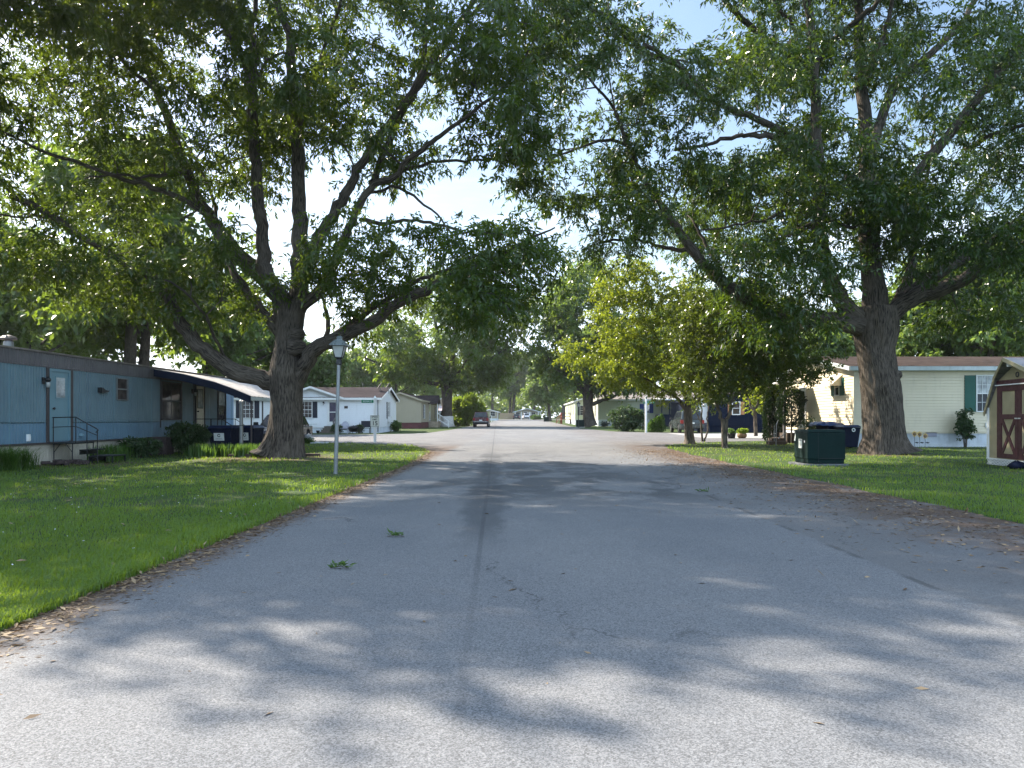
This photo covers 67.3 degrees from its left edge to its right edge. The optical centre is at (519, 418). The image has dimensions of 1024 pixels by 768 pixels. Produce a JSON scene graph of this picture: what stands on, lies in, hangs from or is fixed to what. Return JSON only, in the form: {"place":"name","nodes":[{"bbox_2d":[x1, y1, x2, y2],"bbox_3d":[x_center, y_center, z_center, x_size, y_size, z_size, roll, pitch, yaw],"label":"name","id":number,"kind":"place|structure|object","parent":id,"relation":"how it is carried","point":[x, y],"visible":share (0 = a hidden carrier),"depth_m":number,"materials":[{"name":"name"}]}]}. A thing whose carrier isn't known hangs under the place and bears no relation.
{"place":"outdoors","nodes":[
{"label":"outdoors","id":0,"kind":"place"},
{"bbox_2d":[0,419,1023,767],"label":"road","id":1,"kind":"structure","parent":0,"point":[658,591],"depth_m":4.29,"materials":[{"name":"grey asphalt"}]},
{"bbox_2d":[327,559,355,568],"bbox_3d":[-1.427,1.154,6.117,0.244,0.074,0.135,0,0,7],"label":"fallen sprig","id":2,"kind":"object","parent":1,"relation":"on","point":[343,563],"visible":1,"depth_m":6.13,"materials":[{"name":"green plant"}]},
{"bbox_2d":[387,528,403,536],"bbox_3d":[-1.267,1.143,7.786,0.206,0.095,0.149,0,0,0],"label":"fallen sprig","id":3,"kind":"object","parent":1,"relation":"on","point":[395,533],"visible":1,"depth_m":7.79,"materials":[{"name":"green plant"}]},
{"bbox_2d":[473,412,490,426],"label":"parked car","id":4,"kind":"object","parent":1,"relation":"on","point":[481,417],"visible":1,"depth_m":87.02,"materials":[{"name":"red paint"}]},
{"bbox_2d":[669,411,703,432],"bbox_3d":[13.420,0.230,62.190,2.280,1.735,4.840,0,0,0],"label":"parked car","id":5,"kind":"object","parent":1,"relation":"on","point":[677,422],"visible":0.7,"depth_m":60.17,"materials":[{"name":"grey paint"}]},
{"bbox_2d":[681,399,715,441],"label":"sapling","id":6,"kind":"object","parent":1,"relation":"on","point":[701,429],"visible":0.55,"depth_m":39.98,"materials":[{"name":"grey plant"}]},
{"bbox_2d":[0,418,1023,630],"bbox_3d":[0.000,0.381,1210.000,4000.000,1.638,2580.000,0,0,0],"label":"lawn","id":7,"kind":"structure","parent":0,"point":[233,494],"depth_m":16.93,"materials":[{"name":"green plant"}]},
{"bbox_2d":[0,191,46,346],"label":"tree","id":8,"kind":"object","parent":7,"relation":"on","point":[4,319],"visible":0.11,"depth_m":47.77,"materials":[{"name":"green plant"}]},
{"bbox_2d":[0,443,55,471],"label":"grass clump","id":9,"kind":"object","parent":7,"relation":"on","point":[12,459],"visible":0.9,"depth_m":17.82,"materials":[{"name":"green plant"}]},
{"bbox_2d":[0,0,111,140],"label":"oak tree","id":10,"kind":"object","parent":7,"relation":"on","point":[65,19],"visible":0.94,"depth_m":18.01,"materials":[{"name":"green plant"}]},
{"bbox_2d":[0,220,115,359],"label":"tree","id":11,"kind":"object","parent":7,"relation":"on","point":[24,340],"visible":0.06,"depth_m":50.29,"materials":[{"name":"green plant"}]},
{"bbox_2d":[41,459,89,465],"bbox_3d":[-11.747,1.124,19.878,0.963,0.153,0.761,0,0,0],"label":"brick heap","id":12,"kind":"object","parent":7,"relation":"on","point":[67,462],"visible":0.98,"depth_m":19.78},
{"bbox_2d":[30,330,114,360],"bbox_3d":[-38.273,-4.617,65.847,9.040,11.742,9.504,0,0,-23],"label":"tree","id":13,"kind":"object","parent":7,"relation":"on","point":[38,340],"visible":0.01,"depth_m":62.66,"materials":[{"name":"green plant"}]},
{"bbox_2d":[52,417,126,463],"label":"entry steps","id":14,"kind":"structure","parent":7,"relation":"on","point":[93,457],"depth_m":20.64,"materials":[{"name":"black metal"}]},
{"bbox_2d":[95,452,121,461],"bbox_3d":[-11.707,1.035,21.798,0.658,0.330,0.726,0,0,30],"label":"daylily clump","id":15,"kind":"object","parent":7,"relation":"on","point":[109,458],"visible":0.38,"depth_m":21.74,"materials":[{"name":"green plant"}]},
{"bbox_2d":[87,443,142,459],"bbox_3d":[-11.986,0.944,22.800,1.020,0.512,1.804,0,0,0],"label":"iris bed","id":16,"kind":"object","parent":7,"relation":"on","point":[123,449],"visible":0.59,"depth_m":22.58,"materials":[{"name":"green plant"}]},
{"bbox_2d":[0,335,233,464],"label":"mobile home","id":17,"kind":"object","parent":7,"relation":"on","point":[112,402],"visible":0.67,"depth_m":22.30,"materials":[{"name":"blue metal"}]},
{"bbox_2d":[52,371,67,440],"bbox_3d":[-12.548,-0.345,20.990,0.120,1.870,0.800,0,0,0],"label":"door","id":18,"kind":"structure","parent":17,"relation":"in","point":[59,379],"depth_m":21.02,"materials":[{"name":"blue metal"}]},
{"bbox_2d":[116,378,128,400],"bbox_3d":[-12.568,-0.940,24.280,0.080,0.700,0.680,0,0,0],"label":"window","id":19,"kind":"structure","parent":17,"relation":"in","point":[122,384],"depth_m":24.33,"materials":[{"name":"grey glass"}]},
{"bbox_2d":[161,381,181,419],"bbox_3d":[-12.568,-0.640,27.720,0.080,1.360,1.580,0,0,0],"label":"window","id":20,"kind":"structure","parent":17,"relation":"in","point":[171,393],"depth_m":27.71,"materials":[{"name":"grey glass"}]},
{"bbox_2d":[197,386,203,425],"bbox_3d":[-12.548,-0.355,30.200,0.120,1.850,0.740,0,0,0],"label":"door","id":21,"kind":"structure","parent":17,"relation":"in","point":[200,393],"depth_m":30.22,"materials":[{"name":"grey glass"}]},
{"bbox_2d":[154,369,269,443],"bbox_3d":[-10.846,-0.259,29.450,3.312,2.918,6.420,0,0,0],"label":"awning","id":22,"kind":"object","parent":17,"relation":"attached to","point":[249,393],"visible":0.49,"depth_m":26.30,"materials":[{"name":"white metal"}]},
{"bbox_2d":[218,391,225,419],"bbox_3d":[-12.568,-0.560,32.400,0.080,1.200,0.820,0,0,0],"label":"window","id":23,"kind":"structure","parent":17,"relation":"in","point":[221,396],"depth_m":32.39,"materials":[{"name":"grey glass"}]},
{"bbox_2d":[0,121,269,365],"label":"tree","id":24,"kind":"object","parent":7,"relation":"on","point":[73,332],"visible":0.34,"depth_m":42.26,"materials":[{"name":"green plant"}]},
{"bbox_2d":[116,435,163,457],"bbox_3d":[-11.855,0.887,24.019,1.266,0.803,1.308,0,0,39],"label":"shrub","id":25,"kind":"object","parent":7,"relation":"on","point":[149,445],"visible":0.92,"depth_m":23.78,"materials":[{"name":"green plant"}]},
{"bbox_2d":[147,437,173,454],"bbox_3d":[-12.025,0.900,25.800,0.630,0.600,0.680,0,0,0],"label":"planter box","id":26,"kind":"object","parent":7,"relation":"on","point":[167,448],"visible":0.61,"depth_m":25.50,"materials":[{"name":"wood"}]},
{"bbox_2d":[164,421,212,452],"bbox_3d":[-11.262,0.674,26.168,1.504,1.249,1.526,0,0,33],"label":"shrub","id":27,"kind":"object","parent":7,"relation":"on","point":[195,433],"visible":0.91,"depth_m":25.87,"materials":[{"name":"green plant"}]},
{"bbox_2d":[150,266,270,376],"bbox_3d":[-25.447,-6.091,62.600,10.396,14.772,11.952,0,0,-40],"label":"tree","id":28,"kind":"object","parent":7,"relation":"on","point":[239,351],"visible":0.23,"depth_m":60.57,"materials":[{"name":"green plant"}]},
{"bbox_2d":[182,442,263,457],"bbox_3d":[-9.299,0.964,24.568,2.538,0.471,1.588,0,0,0],"label":"iris bed","id":29,"kind":"object","parent":7,"relation":"on","point":[239,450],"visible":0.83,"depth_m":24.11,"materials":[{"name":"green plant"}]},
{"bbox_2d":[207,425,238,446],"bbox_3d":[-10.241,0.710,26.842,0.903,0.980,1.098,0,0,7],"label":"wheeled bin","id":30,"kind":"object","parent":7,"relation":"on","point":[224,434],"visible":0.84,"depth_m":26.37,"materials":[{"name":"plastic"}]},
{"bbox_2d":[239,400,243,443],"bbox_3d":[-9.135,0.310,25.286,0.235,1.880,0.158,0,0,21],"label":"pipe post","id":31,"kind":"object","parent":7,"relation":"on","point":[241,402],"visible":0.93,"depth_m":25.25,"materials":[{"name":"white metal"}]},
{"bbox_2d":[195,314,310,374],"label":"tree","id":32,"kind":"object","parent":7,"relation":"on","point":[263,356],"visible":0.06,"depth_m":71.34,"materials":[{"name":"green plant"}]},
{"bbox_2d":[243,425,264,445],"bbox_3d":[-9.561,0.710,27.335,0.706,0.980,0.865,0,0,10],"label":"wheeled bin","id":33,"kind":"object","parent":7,"relation":"on","point":[257,433],"visible":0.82,"depth_m":26.98,"materials":[{"name":"plastic"}]},
{"bbox_2d":[253,414,312,438],"bbox_3d":[-11.400,0.483,36.810,2.150,1.415,4.640,0,0,0],"label":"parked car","id":34,"kind":"object","parent":7,"relation":"on","point":[307,429],"visible":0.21,"depth_m":37.59,"materials":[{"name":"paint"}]},
{"bbox_2d":[0,0,584,458],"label":"oak tree","id":35,"kind":"object","parent":7,"relation":"on","point":[294,102],"visible":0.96,"depth_m":22.16,"materials":[{"name":"green plant"}]},
{"bbox_2d":[304,434,315,442],"bbox_3d":[-10.468,1.054,37.839,0.789,0.661,0.770,0,0,0],"label":"flowering plant","id":36,"kind":"object","parent":7,"relation":"on","point":[309,438],"visible":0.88,"depth_m":37.66,"materials":[{"name":"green plant"}]},
{"bbox_2d":[234,386,399,432],"bbox_3d":[-20.061,-0.767,65.160,18.498,3.866,8.980,0,0,0],"label":"mobile home","id":37,"kind":"object","parent":7,"relation":"on","point":[319,408],"visible":0.37,"depth_m":60.98,"materials":[{"name":"white"}]},
{"bbox_2d":[243,400,253,417],"bbox_3d":[-21.597,-0.764,60.965,1.072,1.429,0.080,0,0,0],"label":"window","id":38,"kind":"structure","parent":37,"relation":"in","point":[246,406],"depth_m":60.97,"materials":[{"name":"white glass"}]},
{"bbox_2d":[303,401,312,417],"bbox_3d":[-16.935,-0.734,60.965,0.953,1.330,0.080,0,0,0],"label":"window","id":39,"kind":"structure","parent":37,"relation":"in","point":[307,405],"depth_m":60.97,"materials":[{"name":"white glass"}]},
{"bbox_2d":[328,401,335,424],"bbox_3d":[-14.762,-0.464,60.980,0.860,1.940,0.050,0,0,0],"label":"door","id":40,"kind":"structure","parent":37,"relation":"in","point":[331,404],"depth_m":60.95,"materials":[{"name":"white glass"}]},
{"bbox_2d":[320,418,334,432],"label":"front steps","id":41,"kind":"structure","parent":7,"relation":"on","point":[326,429],"depth_m":60.13,"materials":[{"name":"grey concrete"}]},
{"bbox_2d":[304,350,353,386],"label":"tree","id":42,"kind":"object","parent":7,"relation":"on","point":[323,372],"visible":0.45,"depth_m":71.91,"materials":[{"name":"green plant"}]},
{"bbox_2d":[329,336,349,473],"bbox_3d":[-3.947,-0.259,16.800,0.370,3.120,0.370,0,0,0],"label":"street lamp","id":43,"kind":"object","parent":7,"relation":"on","point":[339,345],"visible":0.98,"depth_m":16.76,"materials":[{"name":"black metal"}]},
{"bbox_2d":[340,421,349,433],"bbox_3d":[-13.611,0.651,59.500,0.800,0.950,0.900,0,0,0],"label":"garden chair","id":44,"kind":"object","parent":7,"relation":"on","point":[344,427],"visible":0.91,"depth_m":59.73,"materials":[{"name":"grey plastic"}]},
{"bbox_2d":[348,425,358,433],"bbox_3d":[-12.857,0.809,59.400,0.880,0.646,0.867,0,0,0],"label":"fire pit","id":45,"kind":"object","parent":7,"relation":"on","point":[353,428],"visible":1,"depth_m":59.11,"materials":[{"name":"black metal"}]},
{"bbox_2d":[341,343,385,386],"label":"tree","id":46,"kind":"object","parent":7,"relation":"on","point":[358,376],"visible":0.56,"depth_m":115.94,"materials":[{"name":"green plant"}]},
{"bbox_2d":[360,421,370,433],"bbox_3d":[-11.944,0.636,59.450,0.770,0.980,0.510,0,0,0],"label":"bench","id":47,"kind":"object","parent":7,"relation":"on","point":[365,423],"visible":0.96,"depth_m":59.66,"materials":[{"name":"black metal"}]},
{"bbox_2d":[361,396,378,442],"bbox_3d":[-7.572,0.060,38.995,0.907,2.480,0.159,0,0,0],"label":"sign post","id":48,"kind":"object","parent":7,"relation":"on","point":[374,420],"visible":0.99,"depth_m":38.92,"materials":[{"name":"silver metal"}]},
{"bbox_2d":[390,420,401,430],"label":"shrub","id":49,"kind":"object","parent":7,"relation":"on","point":[396,425],"visible":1,"depth_m":66.28,"materials":[{"name":"green plant"}]},
{"bbox_2d":[372,345,430,394],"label":"tree","id":50,"kind":"object","parent":7,"relation":"on","point":[413,390],"visible":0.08,"depth_m":125.92,"materials":[{"name":"green plant"}]},
{"bbox_2d":[399,363,441,396],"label":"tree","id":51,"kind":"object","parent":7,"relation":"on","point":[431,390],"visible":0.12,"depth_m":148.11,"materials":[{"name":"green plant"}]},
{"bbox_2d":[395,392,448,428],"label":"mobile home","id":52,"kind":"object","parent":7,"relation":"on","point":[417,412],"visible":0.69,"depth_m":80.02,"materials":[{"name":"beige"}]},
{"bbox_2d":[352,265,537,426],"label":"oak tree","id":53,"kind":"object","parent":7,"relation":"on","point":[448,370],"visible":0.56,"depth_m":89.43,"materials":[{"name":"green plant"}]},
{"bbox_2d":[453,416,465,425],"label":"shrub","id":54,"kind":"object","parent":7,"relation":"on","point":[458,422],"visible":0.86,"depth_m":94.90,"materials":[{"name":"green plant"}]},
{"bbox_2d":[452,392,488,425],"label":"shrub","id":55,"kind":"object","parent":7,"relation":"on","point":[467,407],"visible":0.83,"depth_m":96.08,"materials":[{"name":"green plant"}]},
{"bbox_2d":[452,350,504,397],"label":"tree","id":56,"kind":"object","parent":7,"relation":"on","point":[474,386],"visible":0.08,"depth_m":189.13,"materials":[{"name":"green plant"}]},
{"bbox_2d":[486,409,499,420],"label":"mobile home","id":57,"kind":"object","parent":7,"relation":"on","point":[495,415],"visible":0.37,"depth_m":177.98,"materials":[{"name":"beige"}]},
{"bbox_2d":[480,360,517,409],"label":"tree","id":58,"kind":"object","parent":7,"relation":"on","point":[491,402],"visible":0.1,"depth_m":231.29,"materials":[{"name":"green plant"}]},
{"bbox_2d":[500,413,513,418],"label":"board fence","id":59,"kind":"object","parent":7,"relation":"on","point":[508,415],"visible":0.68,"depth_m":214.00,"materials":[{"name":"beige wood"}]},
{"bbox_2d":[488,352,532,412],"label":"tree","id":60,"kind":"object","parent":7,"relation":"on","point":[522,375],"visible":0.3,"depth_m":247.60,"materials":[{"name":"green plant"}]},
{"bbox_2d":[0,449,1023,723],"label":"leaf litter","id":61,"kind":"object","parent":7,"relation":"on","point":[90,605],"visible":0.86,"depth_m":8.18,"materials":[{"name":"plant"}]},
{"bbox_2d":[515,355,535,409],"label":"tree","id":62,"kind":"object","parent":7,"relation":"on","point":[520,400],"visible":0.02,"depth_m":260.87,"materials":[{"name":"green plant"}]},
{"bbox_2d":[513,408,540,418],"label":"mobile home","id":63,"kind":"object","parent":7,"relation":"on","point":[526,410],"visible":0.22,"depth_m":223.97,"materials":[{"name":"beige"}]},
{"bbox_2d":[398,386,659,417],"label":"wood","id":64,"kind":"object","parent":7,"relation":"on","point":[556,408],"visible":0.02,"depth_m":305.43,"materials":[{"name":"green plant"}]},
{"bbox_2d":[520,354,573,420],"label":"tree","id":65,"kind":"object","parent":7,"relation":"on","point":[535,393],"visible":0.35,"depth_m":163.56,"materials":[{"name":"green plant"}]},
{"bbox_2d":[545,351,572,418],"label":"tree","id":66,"kind":"object","parent":7,"relation":"on","point":[563,409],"depth_m":237.35,"materials":[{"name":"green plant"}]},
{"bbox_2d":[560,350,581,402],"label":"tree","id":67,"kind":"object","parent":7,"relation":"on","point":[573,396],"visible":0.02,"depth_m":179.01,"materials":[{"name":"green plant"}]},
{"bbox_2d":[564,398,582,424],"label":"mobile home","id":68,"kind":"object","parent":7,"relation":"on","point":[571,409],"visible":0.3,"depth_m":110.80,"materials":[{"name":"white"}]},
{"bbox_2d":[575,420,584,427],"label":"utility box","id":69,"kind":"object","parent":7,"relation":"on","point":[581,423],"visible":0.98,"depth_m":85.58,"materials":[{"name":"metal"}]},
{"bbox_2d":[515,253,665,426],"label":"oak tree","id":70,"kind":"object","parent":7,"relation":"on","point":[557,327],"visible":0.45,"depth_m":87.58,"materials":[{"name":"green plant"}]},
{"bbox_2d":[569,323,632,397],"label":"tree","id":71,"kind":"object","parent":7,"relation":"on","point":[583,332],"visible":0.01,"depth_m":136.36,"materials":[{"name":"green plant"}]},
{"bbox_2d":[606,404,644,431],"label":"shrub","id":72,"kind":"object","parent":7,"relation":"on","point":[631,419],"visible":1,"depth_m":66.00,"materials":[{"name":"green plant"}]},
{"bbox_2d":[615,311,669,385],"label":"tree","id":73,"kind":"object","parent":7,"relation":"on","point":[658,381],"visible":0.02,"depth_m":117.97,"materials":[{"name":"green plant"}]},
{"bbox_2d":[551,253,741,443],"bbox_3d":[6.186,-3.370,37.130,9.486,9.211,6.631,0,0,0],"label":"maple tree","id":74,"kind":"object","parent":7,"relation":"on","point":[642,297],"visible":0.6,"depth_m":36.28,"materials":[{"name":"green plant"}]},
{"bbox_2d":[593,391,702,426],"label":"mobile home","id":75,"kind":"object","parent":7,"relation":"on","point":[601,409],"visible":0.2,"depth_m":94.98,"materials":[{"name":"beige"}]},
{"bbox_2d":[643,398,654,432],"bbox_3d":[10.451,-0.319,62.466,0.961,3.050,0.596,0,0,0],"label":"sign post","id":76,"kind":"object","parent":7,"relation":"on","point":[646,402],"visible":0.73,"depth_m":62.42,"materials":[{"name":"metal"}]},
{"bbox_2d":[647,419,655,431],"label":"arborvitae","id":77,"kind":"object","parent":7,"relation":"on","point":[649,428],"visible":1,"depth_m":63.30,"materials":[{"name":"green plant"}]},
{"bbox_2d":[658,413,666,431],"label":"arborvitae","id":78,"kind":"object","parent":7,"relation":"on","point":[662,418],"visible":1,"depth_m":63.34,"materials":[{"name":"green plant"}]},
{"bbox_2d":[670,392,782,431],"bbox_3d":[19.390,-0.654,71.000,9.580,3.612,16.360,0,0,0],"label":"mobile home","id":79,"kind":"object","parent":7,"relation":"on","point":[739,418],"visible":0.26,"depth_m":62.99,"materials":[{"name":"blue"}]},
{"bbox_2d":[732,401,740,414],"bbox_3d":[17.696,-0.885,62.965,0.700,1.110,0.080,0,0,0],"label":"window","id":80,"kind":"structure","parent":79,"relation":"in","point":[736,410],"depth_m":62.98,"materials":[{"name":"white glass"}]},
{"bbox_2d":[478,0,1023,454],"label":"oak tree","id":81,"kind":"object","parent":7,"relation":"on","point":[901,202],"visible":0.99,"depth_m":24.03,"materials":[{"name":"green plant"}]},
{"bbox_2d":[655,277,848,447],"bbox_3d":[9.356,-2.322,31.878,7.540,7.119,6.062,0,0,0],"label":"maple tree","id":82,"kind":"object","parent":7,"relation":"on","point":[760,365],"visible":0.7,"depth_m":30.92,"materials":[{"name":"green plant"}]},
{"bbox_2d":[735,371,779,435],"bbox_3d":[14.800,-1.420,47.116,2.944,4.934,3.562,0,0,0],"label":"maple tree","id":83,"kind":"object","parent":7,"relation":"on","point":[753,399],"visible":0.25,"depth_m":46.94,"materials":[{"name":"green plant"}]},
{"bbox_2d":[761,389,786,440],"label":"juniper","id":84,"kind":"object","parent":7,"relation":"on","point":[771,408],"visible":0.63,"depth_m":39.77,"materials":[{"name":"green plant"}]},
{"bbox_2d":[766,421,786,444],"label":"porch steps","id":85,"kind":"structure","parent":7,"relation":"on","point":[776,441],"depth_m":35.60,"materials":[{"name":"grey concrete"}]},
{"bbox_2d":[774,389,807,442],"bbox_3d":[13.414,-0.150,37.940,1.661,2.761,1.578,0,0,-14],"label":"tree","id":86,"kind":"object","parent":7,"relation":"on","point":[798,400],"visible":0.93,"depth_m":37.71,"materials":[{"name":"green plant"}]},
{"bbox_2d":[800,416,815,428],"bbox_3d":[12.777,0.541,33.566,1.114,1.382,0.791,0,0,0],"label":"rose bush","id":87,"kind":"object","parent":7,"relation":"on","point":[805,424],"visible":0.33,"depth_m":33.63,"materials":[{"name":"green plant"}]},
{"bbox_2d":[773,329,853,382],"bbox_3d":[23.662,-3.063,61.782,6.629,8.611,6.970,0,0,-41],"label":"tree","id":88,"kind":"object","parent":7,"relation":"on","point":[843,344],"visible":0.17,"depth_m":59.66,"materials":[{"name":"green plant"}]},
{"bbox_2d":[788,429,848,465],"bbox_3d":[7.785,0.762,20.115,1.150,0.975,1.130,0,0,0],"label":"transformer box","id":89,"kind":"object","parent":7,"relation":"on","point":[819,447],"visible":0.91,"depth_m":19.60,"materials":[{"name":"green metal"}]},
{"bbox_2d":[815,423,844,428],"bbox_3d":[13.028,0.690,32.340,0.860,1.020,1.046,0,0,-11],"label":"wheeled bin","id":90,"kind":"object","parent":7,"relation":"on","point":[824,427],"visible":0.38,"depth_m":31.98,"materials":[{"name":"plastic"}]},
{"bbox_2d":[809,421,840,426],"bbox_3d":[12.733,0.214,32.150,1.050,0.257,1.000,0,0,0],"label":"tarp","id":91,"kind":"object","parent":90,"relation":"on","point":[824,423],"visible":0.95,"depth_m":31.78,"materials":[{"name":"plastic"}]},
{"bbox_2d":[834,425,860,447],"bbox_3d":[13.309,0.720,31.338,0.772,0.960,0.942,0,0,-6],"label":"wheeled bin","id":92,"kind":"object","parent":7,"relation":"on","point":[852,433],"visible":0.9,"depth_m":30.95,"materials":[{"name":"plastic"}]},
{"bbox_2d":[810,293,899,356],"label":"tree","id":93,"kind":"object","parent":7,"relation":"on","point":[857,303],"visible":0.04,"depth_m":73.46,"materials":[{"name":"green plant"}]},
{"bbox_2d":[768,357,1018,446],"bbox_3d":[19.641,-0.890,37.300,13.417,4.280,9.300,0,0,0],"label":"mobile home","id":94,"kind":"object","parent":7,"relation":"on","point":[938,392],"visible":0.48,"depth_m":32.99,"materials":[{"name":"beige plastic"}]},
{"bbox_2d":[818,375,841,389],"bbox_3d":[14.043,-1.665,34.850,0.540,0.630,1.420,0,0,0],"label":"window awning","id":95,"kind":"object","parent":94,"relation":"attached to","point":[825,384],"depth_m":34.43,"materials":[{"name":"beige"}]},
{"bbox_2d":[976,375,993,411],"bbox_3d":[20.040,-1.093,32.965,1.000,1.600,0.080,0,0,0],"label":"window","id":96,"kind":"structure","parent":94,"relation":"in","point":[983,382],"depth_m":32.97,"materials":[{"name":"white glass"}]},
{"bbox_2d":[887,267,1013,356],"bbox_3d":[30.685,-4.941,56.298,11.013,12.550,9.060,0,0,-11],"label":"tree","id":97,"kind":"object","parent":7,"relation":"on","point":[905,344],"visible":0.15,"depth_m":54.55,"materials":[{"name":"green plant"}]},
{"bbox_2d":[890,219,1023,356],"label":"tree","id":98,"kind":"object","parent":7,"relation":"on","point":[955,347],"visible":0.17,"depth_m":52.96,"materials":[{"name":"green plant"}]},
{"bbox_2d":[953,408,977,446],"bbox_3d":[18.835,0.374,32.524,1.090,1.715,0.846,0,0,0],"label":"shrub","id":99,"kind":"object","parent":7,"relation":"on","point":[966,428],"visible":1,"depth_m":32.41,"materials":[{"name":"green plant"}]},
{"bbox_2d":[983,357,1023,465],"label":"shed","id":100,"kind":"structure","parent":7,"relation":"on","point":[1004,408],"depth_m":19.48,"materials":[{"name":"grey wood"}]},
{"bbox_2d":[999,385,1017,459],"bbox_3d":[12.336,0.075,19.421,0.060,1.850,0.915,0,0,6],"label":"door","id":101,"kind":"structure","parent":100,"relation":"in","point":[1008,394],"depth_m":19.43,"materials":[{"name":"wood"}]},
{"bbox_2d":[1018,384,1023,459],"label":"door","id":102,"kind":"structure","parent":100,"relation":"in","point":[1020,386],"depth_m":18.83,"materials":[{"name":"wood"}]},
{"bbox_2d":[1007,460,1023,468],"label":"plastic bag","id":103,"kind":"object","parent":7,"relation":"on","point":[1017,464],"visible":0.93,"depth_m":18.32,"materials":[{"name":"plastic"}]},
{"bbox_2d":[0,0,1023,417],"label":"sky","id":104,"kind":"structure","parent":0,"point":[447,197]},
{"bbox_2d":[669,433,762,437],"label":"driveway","id":105,"kind":"structure","parent":0,"point":[718,435],"depth_m":53.80,"materials":[{"name":"concrete"}]},
{"bbox_2d":[728,428,735,438],"bbox_3d":[12.967,0.864,47.168,0.560,0.673,0.655,0,0,24],"label":"flower pot","id":106,"kind":"object","parent":105,"relation":"on","point":[731,433],"visible":0.99,"depth_m":47.02,"materials":[{"name":"black metal"}]},
{"bbox_2d":[736,428,748,437],"bbox_3d":[13.829,0.857,47.805,0.805,0.685,0.831,0,0,0],"label":"flower pot","id":107,"kind":"object","parent":105,"relation":"on","point":[741,432],"visible":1,"depth_m":47.58,"materials":[{"name":"ceramic"}]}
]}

